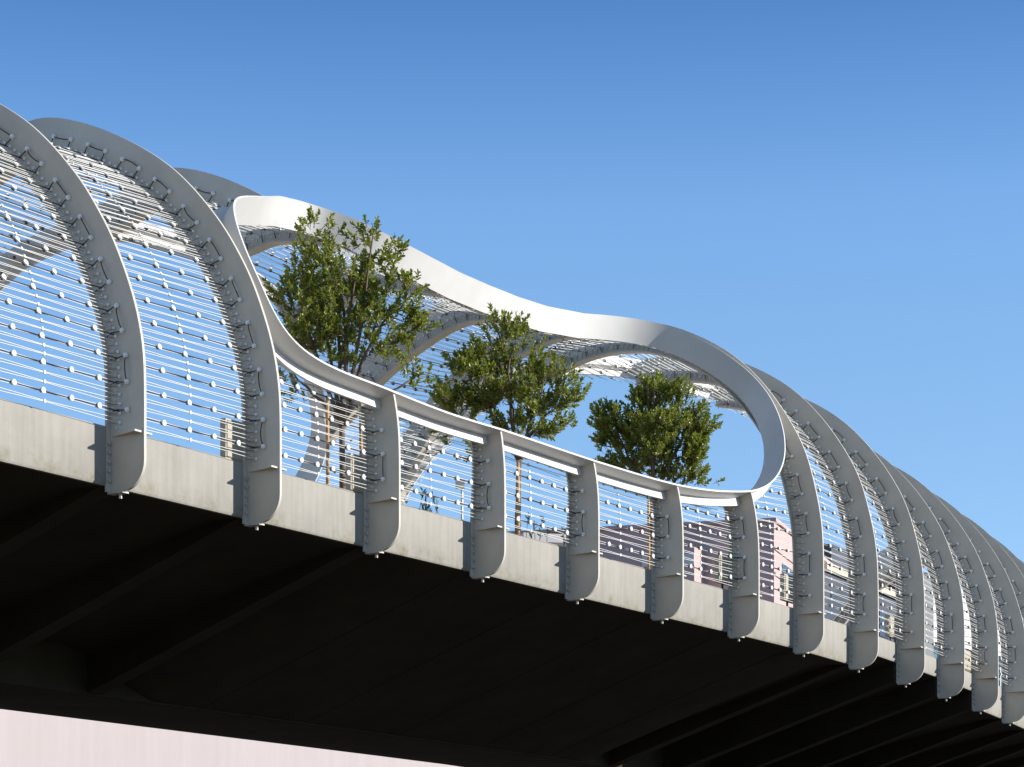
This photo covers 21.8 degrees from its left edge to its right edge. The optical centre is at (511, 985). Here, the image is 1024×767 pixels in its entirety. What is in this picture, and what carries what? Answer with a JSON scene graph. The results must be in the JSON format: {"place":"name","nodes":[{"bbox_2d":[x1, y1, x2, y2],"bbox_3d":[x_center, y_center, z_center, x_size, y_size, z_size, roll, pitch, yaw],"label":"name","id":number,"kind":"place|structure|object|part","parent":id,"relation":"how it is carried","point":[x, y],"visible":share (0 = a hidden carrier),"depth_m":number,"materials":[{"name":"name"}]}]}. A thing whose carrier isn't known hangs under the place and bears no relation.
{"place":"outdoors","nodes":[
{"label":"outdoors","id":0,"kind":"place"},
{"bbox_2d":[455,480,464,519],"bbox_3d":[-0.831,-7.580,42.705,0.150,1.020,0.120,0,0,0],"label":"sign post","id":1,"kind":"object","parent":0,"point":[459,483],"visible":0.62,"depth_m":42.65,"materials":[{"name":"grey metal"}]},
{"bbox_2d":[0,398,1023,766],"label":"bridge deck","id":2,"kind":"structure","parent":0,"point":[170,590],"depth_m":44.02,"materials":[{"name":"concrete"}]},
{"bbox_2d":[0,104,151,498],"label":"arch rib","id":3,"kind":"object","parent":2,"relation":"attached to","point":[36,150],"visible":0.98,"depth_m":34.53,"materials":[{"name":"paint"}]},
{"bbox_2d":[0,142,119,422],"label":"cord net","id":4,"kind":"object","parent":3,"relation":"hanging from","point":[16,238],"visible":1,"depth_m":33.89,"materials":[{"name":"white metal"}]},
{"bbox_2d":[0,117,286,529],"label":"arch rib","id":5,"kind":"object","parent":2,"relation":"attached to","point":[185,201],"visible":0.84,"depth_m":37.03,"materials":[{"name":"paint"}]},
{"bbox_2d":[1,142,255,458],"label":"cord net","id":6,"kind":"object","parent":5,"relation":"hanging from","point":[90,163],"visible":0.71,"depth_m":36.34,"materials":[{"name":"white metal"}]},
{"bbox_2d":[0,167,258,281],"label":"cord net","id":7,"kind":"object","parent":5,"relation":"hanging from","point":[213,206],"visible":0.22,"depth_m":41.13,"materials":[{"name":"white metal"}]},
{"bbox_2d":[214,196,785,506],"bbox_3d":[-0.282,-10.623,44.691,3.878,4.462,16.794,0,0,32],"label":"oval frame","id":8,"kind":"object","parent":5,"relation":"attached to","point":[736,377],"visible":0.93,"depth_m":44.52,"materials":[{"name":"paint"}]},
{"bbox_2d":[98,167,263,235],"bbox_3d":[-5.226,-12.110,41.315,3.742,1.179,0.200,0,0,33],"label":"arch rib","id":9,"kind":"object","parent":8,"relation":"attached to","point":[218,190],"visible":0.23,"depth_m":40.98,"materials":[{"name":"paint"}]},
{"bbox_2d":[116,214,329,253],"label":"cord net","id":10,"kind":"object","parent":8,"relation":"hanging from","point":[272,229],"visible":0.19,"depth_m":43.22,"materials":[{"name":"white metal"}]},
{"bbox_2d":[238,225,342,256],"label":"arch rib","id":11,"kind":"object","parent":8,"relation":"attached to","point":[262,244],"visible":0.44,"depth_m":43.89,"materials":[{"name":"paint"}]},
{"bbox_2d":[279,367,374,490],"bbox_3d":[-2.735,-8.080,38.162,0.223,1.615,2.602,0,0,35],"label":"cord net","id":12,"kind":"object","parent":8,"relation":"hanging from","point":[316,438],"visible":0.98,"depth_m":38.21,"materials":[{"name":"white metal"}]},
{"bbox_2d":[250,245,448,321],"bbox_3d":[-3.093,-11.995,44.995,3.424,0.804,2.833,0,0,33],"label":"cord net","id":13,"kind":"object","parent":8,"relation":"hanging from","point":[350,253],"visible":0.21,"depth_m":44.90,"materials":[{"name":"white metal"}]},
{"bbox_2d":[292,261,452,327],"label":"arch rib","id":14,"kind":"object","parent":8,"relation":"attached to","point":[424,293],"visible":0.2,"depth_m":45.98,"materials":[{"name":"paint"}]},
{"bbox_2d":[309,291,509,431],"bbox_3d":[-2.234,-11.355,47.811,4.478,1.837,2.833,0,0,33],"label":"cord net","id":15,"kind":"object","parent":8,"relation":"attached to","point":[463,307],"visible":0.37,"depth_m":48.20,"materials":[{"name":"white metal"}]},
{"bbox_2d":[312,301,509,445],"bbox_3d":[-1.838,-11.422,49.239,4.634,2.452,0.204,0,0,33],"label":"arch rib","id":16,"kind":"object","parent":8,"relation":"attached to","point":[390,370],"visible":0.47,"depth_m":49.14,"materials":[{"name":"paint"}]},
{"bbox_2d":[0,222,325,480],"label":"oval frame","id":17,"kind":"object","parent":16,"relation":"attached to","point":[312,459],"visible":0.2,"depth_m":43.47,"materials":[{"name":"paint"}]},
{"bbox_2d":[399,418,481,518],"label":"cord net","id":18,"kind":"object","parent":8,"relation":"hanging from","point":[443,474],"visible":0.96,"depth_m":40.62,"materials":[{"name":"white metal"}]},
{"bbox_2d":[318,323,575,485],"bbox_3d":[-1.409,-9.782,50.650,4.990,5.271,2.834,0,0,33],"label":"cord net","id":19,"kind":"object","parent":8,"relation":"hanging from","point":[540,334],"visible":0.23,"depth_m":50.55,"materials":[{"name":"white metal"}]},
{"bbox_2d":[400,329,580,503],"bbox_3d":[-0.858,-9.609,51.979,5.251,6.439,0.203,0,0,33],"label":"arch rib","id":20,"kind":"object","parent":8,"relation":"attached to","point":[549,341],"visible":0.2,"depth_m":52.50,"materials":[{"name":"paint"}]},
{"bbox_2d":[505,454,575,544],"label":"cord net","id":21,"kind":"object","parent":8,"relation":"hanging from","point":[541,481],"visible":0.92,"depth_m":43.04,"materials":[{"name":"white metal"}]},
{"bbox_2d":[598,483,660,567],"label":"cord net","id":22,"kind":"object","parent":8,"relation":"hanging from","point":[619,525],"visible":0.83,"depth_m":45.45,"materials":[{"name":"white metal"}]},
{"bbox_2d":[682,504,737,587],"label":"cord net","id":23,"kind":"object","parent":8,"relation":"hanging from","point":[720,553],"visible":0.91,"depth_m":47.85,"materials":[{"name":"white metal"}]},
{"bbox_2d":[754,474,793,601],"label":"cord net","id":24,"kind":"object","parent":8,"relation":"hanging from","point":[770,540],"visible":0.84,"depth_m":50.14,"materials":[{"name":"white metal"}]},
{"bbox_2d":[220,418,242,461],"bbox_3d":[-3.724,-7.496,36.962,0.112,0.602,0.896,0,0,33],"label":"electrical cabinet","id":25,"kind":"object","parent":2,"relation":"on","point":[230,455],"visible":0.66,"depth_m":36.65,"materials":[{"name":"metal"}]},
{"bbox_3d":[-3.682,-7.513,36.935,0.011,0.507,0.836,0,0,33],"label":"door","id":26,"kind":"part","parent":25,"relation":"part of","materials":[{"name":"paint"}]},
{"bbox_2d":[326,399,339,484],"bbox_3d":[-2.675,-7.941,40.241,0.057,1.843,0.396,0,0,36],"label":"tree stake","id":27,"kind":"object","parent":2,"relation":"on","point":[327,444],"visible":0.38,"depth_m":40.08,"materials":[{"name":"brown wood"}]},
{"bbox_2d":[262,205,441,488],"bbox_3d":[-2.499,-9.419,40.416,2.894,4.819,1.707,0,0,0],"label":"tree","id":28,"kind":"object","parent":2,"relation":"on","point":[328,330],"visible":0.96,"depth_m":40.29,"materials":[{"name":"green plant"}]},
{"bbox_2d":[346,453,362,493],"bbox_3d":[-2.165,-7.497,39.380,0.112,0.604,0.855,0,0,33],"label":"electrical cabinet","id":29,"kind":"object","parent":2,"relation":"on","point":[350,487],"visible":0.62,"depth_m":39.05,"materials":[{"name":"metal"}]},
{"bbox_3d":[-2.122,-7.527,39.353,0.011,0.486,0.795,0,0,33],"label":"door","id":30,"kind":"part","parent":29,"relation":"part of","materials":[{"name":"paint"}]},
{"bbox_2d":[352,402,362,455],"bbox_3d":[-2.429,-7.979,40.621,0.057,1.919,0.508,0,0,31],"label":"tree stake","id":31,"kind":"object","parent":2,"relation":"on","point":[360,440],"visible":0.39,"depth_m":40.79,"materials":[{"name":"brown wood"}]},
{"bbox_2d":[359,394,404,557],"bbox_3d":[-1.927,-7.495,39.187,0.680,2.390,0.344,0,0,33],"label":"rail post","id":32,"kind":"object","parent":2,"relation":"attached to","point":[382,512],"visible":1,"depth_m":39.15,"materials":[{"name":"metal"}]},
{"bbox_2d":[419,487,429,510],"bbox_3d":[-1.441,-7.418,41.678,0.385,0.759,0.451,0,0,0],"label":"stalk plant","id":33,"kind":"object","parent":2,"relation":"on","point":[423,504],"visible":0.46,"depth_m":41.65,"materials":[{"name":"green plant"}]},
{"bbox_2d":[424,491,438,513],"bbox_3d":[-1.175,-7.410,41.955,0.330,0.745,0.598,0,0,42],"label":"stalk plant","id":34,"kind":"object","parent":2,"relation":"on","point":[436,507],"visible":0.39,"depth_m":41.94,"materials":[{"name":"green plant"}]},
{"bbox_2d":[470,431,509,581],"bbox_3d":[-0.357,-7.468,41.545,0.598,2.336,0.344,0,0,33],"label":"rail post","id":35,"kind":"object","parent":2,"relation":"attached to","point":[489,528],"visible":0.99,"depth_m":41.52,"materials":[{"name":"metal"}]},
{"bbox_2d":[426,302,591,534],"bbox_3d":[-0.055,-9.217,44.671,2.820,4.414,1.691,0,0,0],"label":"tree","id":36,"kind":"object","parent":2,"relation":"on","point":[469,360],"visible":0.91,"depth_m":44.53,"materials":[{"name":"green plant"}]},
{"bbox_2d":[516,460,519,534],"bbox_3d":[0.102,-7.909,44.661,0.058,1.777,0.063,0,0,0],"label":"tree stake","id":37,"kind":"object","parent":2,"relation":"on","point":[518,491],"visible":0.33,"depth_m":44.63,"materials":[{"name":"brown wood"}]},
{"bbox_2d":[525,512,536,537],"bbox_3d":[0.313,-7.462,44.264,0.575,0.844,0.276,0,0,11],"label":"stalk plant","id":38,"kind":"object","parent":2,"relation":"on","point":[534,527],"visible":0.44,"depth_m":44.31,"materials":[{"name":"green plant"}]},
{"bbox_2d":[537,516,549,536],"bbox_3d":[0.489,-7.464,44.702,0.318,0.849,0.542,0,0,0],"label":"stalk plant","id":39,"kind":"object","parent":2,"relation":"on","point":[542,521],"visible":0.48,"depth_m":44.64,"materials":[{"name":"green plant"}]},
{"bbox_2d":[560,525,565,546],"bbox_3d":[0.931,-7.435,45.067,0.291,0.792,0.410,0,0,0],"label":"stalk plant","id":40,"kind":"object","parent":2,"relation":"on","point":[562,536],"visible":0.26,"depth_m":45.08,"materials":[{"name":"green plant"}]},
{"bbox_2d":[565,462,602,603],"bbox_3d":[1.184,-7.459,43.937,0.604,2.318,0.344,0,0,36],"label":"rail post","id":41,"kind":"object","parent":2,"relation":"attached to","point":[584,553],"visible":1,"depth_m":43.90,"materials":[{"name":"metal"}]},
{"bbox_2d":[647,501,649,568],"bbox_3d":[2.497,-7.909,48.383,0.056,1.778,0.147,0,0,23],"label":"tree stake","id":42,"kind":"object","parent":2,"relation":"on","point":[648,540],"visible":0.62,"depth_m":48.32,"materials":[{"name":"brown wood"}]},
{"bbox_2d":[586,370,724,569],"bbox_3d":[2.530,-9.104,48.436,2.320,4.188,1.934,0,0,38],"label":"tree","id":43,"kind":"object","parent":2,"relation":"on","point":[641,429],"visible":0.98,"depth_m":48.20,"materials":[{"name":"green plant"}]},
{"bbox_2d":[650,487,686,623],"bbox_3d":[2.706,-7.485,46.311,0.616,2.370,0.344,0,0,33],"label":"rail post","id":44,"kind":"object","parent":2,"relation":"attached to","point":[667,587],"visible":1,"depth_m":46.28,"materials":[{"name":"metal"}]},
{"bbox_2d":[516,324,825,656],"bbox_3d":[3.036,-9.748,52.610,6.810,6.896,0.344,0,0,31],"label":"arch rib","id":45,"kind":"object","parent":2,"relation":"attached to","point":[809,613],"visible":0.61,"depth_m":51.07,"materials":[{"name":"paint"}]},
{"bbox_2d":[404,338,802,604],"bbox_3d":[1.383,-9.967,52.042,8.260,5.637,2.584,0,0,31],"label":"cord net","id":46,"kind":"object","parent":45,"relation":"attached to","point":[569,342],"visible":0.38,"depth_m":52.66,"materials":[{"name":"white metal"}]},
{"bbox_2d":[403,356,891,620],"bbox_3d":[5.554,-10.866,64.919,6.041,4.773,27.360,0,0,24],"label":"oval frame","id":47,"kind":"object","parent":45,"relation":"attached to","point":[833,610],"visible":0.08,"depth_m":55.73,"materials":[{"name":"paint"}]},
{"bbox_2d":[715,554,727,588],"bbox_3d":[4.024,-7.526,48.974,0.112,0.662,1.068,0,0,33],"label":"electrical cabinet","id":48,"kind":"object","parent":2,"relation":"on","point":[718,564],"visible":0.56,"depth_m":48.58,"materials":[{"name":"metal"}]},
{"bbox_3d":[4.066,-7.603,48.947,0.011,0.449,1.008,0,0,33],"label":"door","id":49,"kind":"part","parent":48,"relation":"part of","materials":[{"name":"paint"}]},
{"bbox_2d":[724,492,761,641],"bbox_3d":[4.202,-7.659,48.716,0.710,2.718,0.344,0,0,33],"label":"rail post","id":50,"kind":"object","parent":2,"relation":"attached to","point":[744,605],"visible":1,"depth_m":48.66,"materials":[{"name":"metal"}]},
{"bbox_2d":[632,356,879,672],"bbox_3d":[4.916,-9.726,54.648,5.454,6.853,0.344,0,0,27],"label":"arch rib","id":51,"kind":"object","parent":2,"relation":"attached to","point":[864,631],"visible":0.77,"depth_m":53.64,"materials":[{"name":"paint"}]},
{"bbox_2d":[569,354,857,622],"bbox_3d":[3.759,-10.043,53.814,5.987,5.520,2.885,0,0,30],"label":"cord net","id":52,"kind":"object","parent":51,"relation":"hanging from","point":[806,447],"visible":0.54,"depth_m":53.44,"materials":[{"name":"white metal"}]},
{"bbox_2d":[780,574,792,605],"bbox_3d":[5.444,-7.526,51.275,0.112,0.661,1.133,0,0,31],"label":"electrical cabinet","id":53,"kind":"object","parent":2,"relation":"on","point":[783,587],"visible":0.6,"depth_m":50.82,"materials":[{"name":"metal"}]},
{"bbox_3d":[5.487,-7.602,51.249,0.011,0.448,1.073,0,0,31],"label":"door","id":54,"kind":"part","parent":53,"relation":"part of","materials":[{"name":"paint"}]},
{"bbox_2d":[715,387,925,687],"bbox_3d":[6.580,-9.705,57.183,4.745,6.809,0.344,0,0,27],"label":"arch rib","id":55,"kind":"object","parent":2,"relation":"attached to","point":[910,663],"visible":0.59,"depth_m":56.30,"materials":[{"name":"paint"}]},
{"bbox_2d":[681,383,904,640],"bbox_3d":[5.531,-10.021,56.063,4.903,5.478,3.006,0,0,28],"label":"cord net","id":56,"kind":"object","parent":55,"relation":"hanging from","point":[878,549],"visible":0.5,"depth_m":55.86,"materials":[{"name":"white metal"}]},
{"bbox_2d":[834,548,925,624],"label":"arch rib","id":57,"kind":"object","parent":2,"relation":"attached to","point":[845,621],"visible":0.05,"depth_m":77.78,"materials":[{"name":"paint"}]},
{"bbox_2d":[840,553,923,619],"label":"cord net","id":58,"kind":"object","parent":57,"relation":"hanging from","point":[887,573],"visible":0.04,"depth_m":77.31,"materials":[{"name":"white metal"}]},
{"bbox_2d":[802,443,964,700],"bbox_3d":[8.083,-9.592,59.717,4.215,6.585,0.344,0,0,25],"label":"arch rib","id":59,"kind":"object","parent":2,"relation":"attached to","point":[951,675],"visible":0.59,"depth_m":58.99,"materials":[{"name":"paint"}]},
{"bbox_2d":[727,408,945,656],"bbox_3d":[7.092,-9.989,58.565,4.265,5.423,3.007,0,0,26],"label":"cord net","id":60,"kind":"object","parent":59,"relation":"hanging from","point":[928,576],"visible":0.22,"depth_m":58.46,"materials":[{"name":"white metal"}]},
{"bbox_2d":[885,614,895,642],"bbox_3d":[8.139,-7.495,56.438,0.112,0.599,1.217,0,0,27],"label":"electrical cabinet","id":61,"kind":"object","parent":2,"relation":"on","point":[888,623],"visible":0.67,"depth_m":55.95,"materials":[{"name":"metal"}]},
{"bbox_3d":[8.184,-7.564,56.415,0.011,0.401,1.157,0,0,27],"label":"door","id":62,"kind":"part","parent":61,"relation":"part of","materials":[{"name":"paint"}]},
{"bbox_2d":[894,466,998,713],"bbox_3d":[9.445,-9.545,62.403,3.934,6.490,0.344,0,0,24],"label":"arch rib","id":63,"kind":"object","parent":2,"relation":"attached to","point":[985,689],"visible":0.56,"depth_m":61.78,"materials":[{"name":"paint"}]},
{"bbox_2d":[946,538,979,671],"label":"cord net","id":64,"kind":"object","parent":63,"relation":"attached to","point":[967,611],"visible":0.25,"depth_m":61.32,"materials":[{"name":"white metal"}]},
{"bbox_2d":[965,650,971,672],"bbox_3d":[10.460,-7.463,61.428,0.112,0.537,1.166,0,0,24],"label":"electrical cabinet","id":65,"kind":"object","parent":2,"relation":"on","point":[968,668],"visible":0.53,"depth_m":61.43,"materials":[{"name":"paint"}]},
{"bbox_3d":[10.506,-7.496,61.407,0.011,0.412,1.106,0,0,24],"label":"door","id":66,"kind":"part","parent":65,"relation":"part of","materials":[{"name":"paint"}]},
{"bbox_2d":[933,493,1023,725],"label":"arch rib","id":67,"kind":"object","parent":2,"relation":"attached to","point":[1013,689],"visible":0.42,"depth_m":64.59,"materials":[{"name":"paint"}]},
{"bbox_2d":[985,572,1008,684],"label":"cord net","id":68,"kind":"object","parent":67,"relation":"attached to","point":[1002,631],"visible":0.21,"depth_m":64.15,"materials":[{"name":"white metal"}]},
{"bbox_2d":[962,514,1023,623],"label":"arch rib","id":69,"kind":"object","parent":2,"relation":"attached to","point":[1015,575],"visible":0.16,"depth_m":67.59,"materials":[{"name":"paint"}]},
{"bbox_2d":[991,536,1023,575],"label":"arch rib","id":70,"kind":"object","parent":2,"relation":"attached to","point":[1017,562],"visible":0.02,"depth_m":70.55,"materials":[{"name":"paint"}]},
{"bbox_2d":[0,0,1023,588],"label":"sky","id":71,"kind":"structure","parent":0,"point":[827,195],"materials":[{"name":"blue"}]},
{"bbox_2d":[506,518,832,607],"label":"pink building","id":72,"kind":"structure","parent":0,"point":[697,564],"depth_m":120.76,"materials":[{"name":"paint"}]},
{"bbox_2d":[642,553,693,566],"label":"window","id":73,"kind":"structure","parent":72,"relation":"in","point":[691,556],"depth_m":119.07,"materials":[{"name":"glass"}]},
{"bbox_2d":[782,563,792,575],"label":"window","id":74,"kind":"structure","parent":72,"relation":"in","point":[785,567],"depth_m":122.29,"materials":[{"name":"glass"}]},
{"bbox_2d":[891,573,1001,686],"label":"white building","id":75,"kind":"structure","parent":0,"point":[932,653],"depth_m":141.81,"materials":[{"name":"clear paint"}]},
{"label":"ground","id":76,"kind":"structure","parent":0,"visible":0},
{"bbox_2d":[0,709,458,766],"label":"plaster building","id":77,"kind":"structure","parent":76,"relation":"on","point":[27,739],"depth_m":74.50,"materials":[{"name":"pink"}]},
{"bbox_2d":[521,532,565,546],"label":"building","id":78,"kind":"structure","parent":76,"relation":"on","point":[549,540],"depth_m":92.22,"materials":[{"name":"white"}]},
{"bbox_2d":[824,544,928,641],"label":"slate building","id":79,"kind":"structure","parent":76,"relation":"on","point":[844,580],"depth_m":133.82,"materials":[{"name":"beige"}]},
{"bbox_2d":[879,611,888,638],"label":"window","id":80,"kind":"structure","parent":79,"relation":"in","point":[882,614],"depth_m":135.89,"materials":[{"name":"glass"}]}
]}

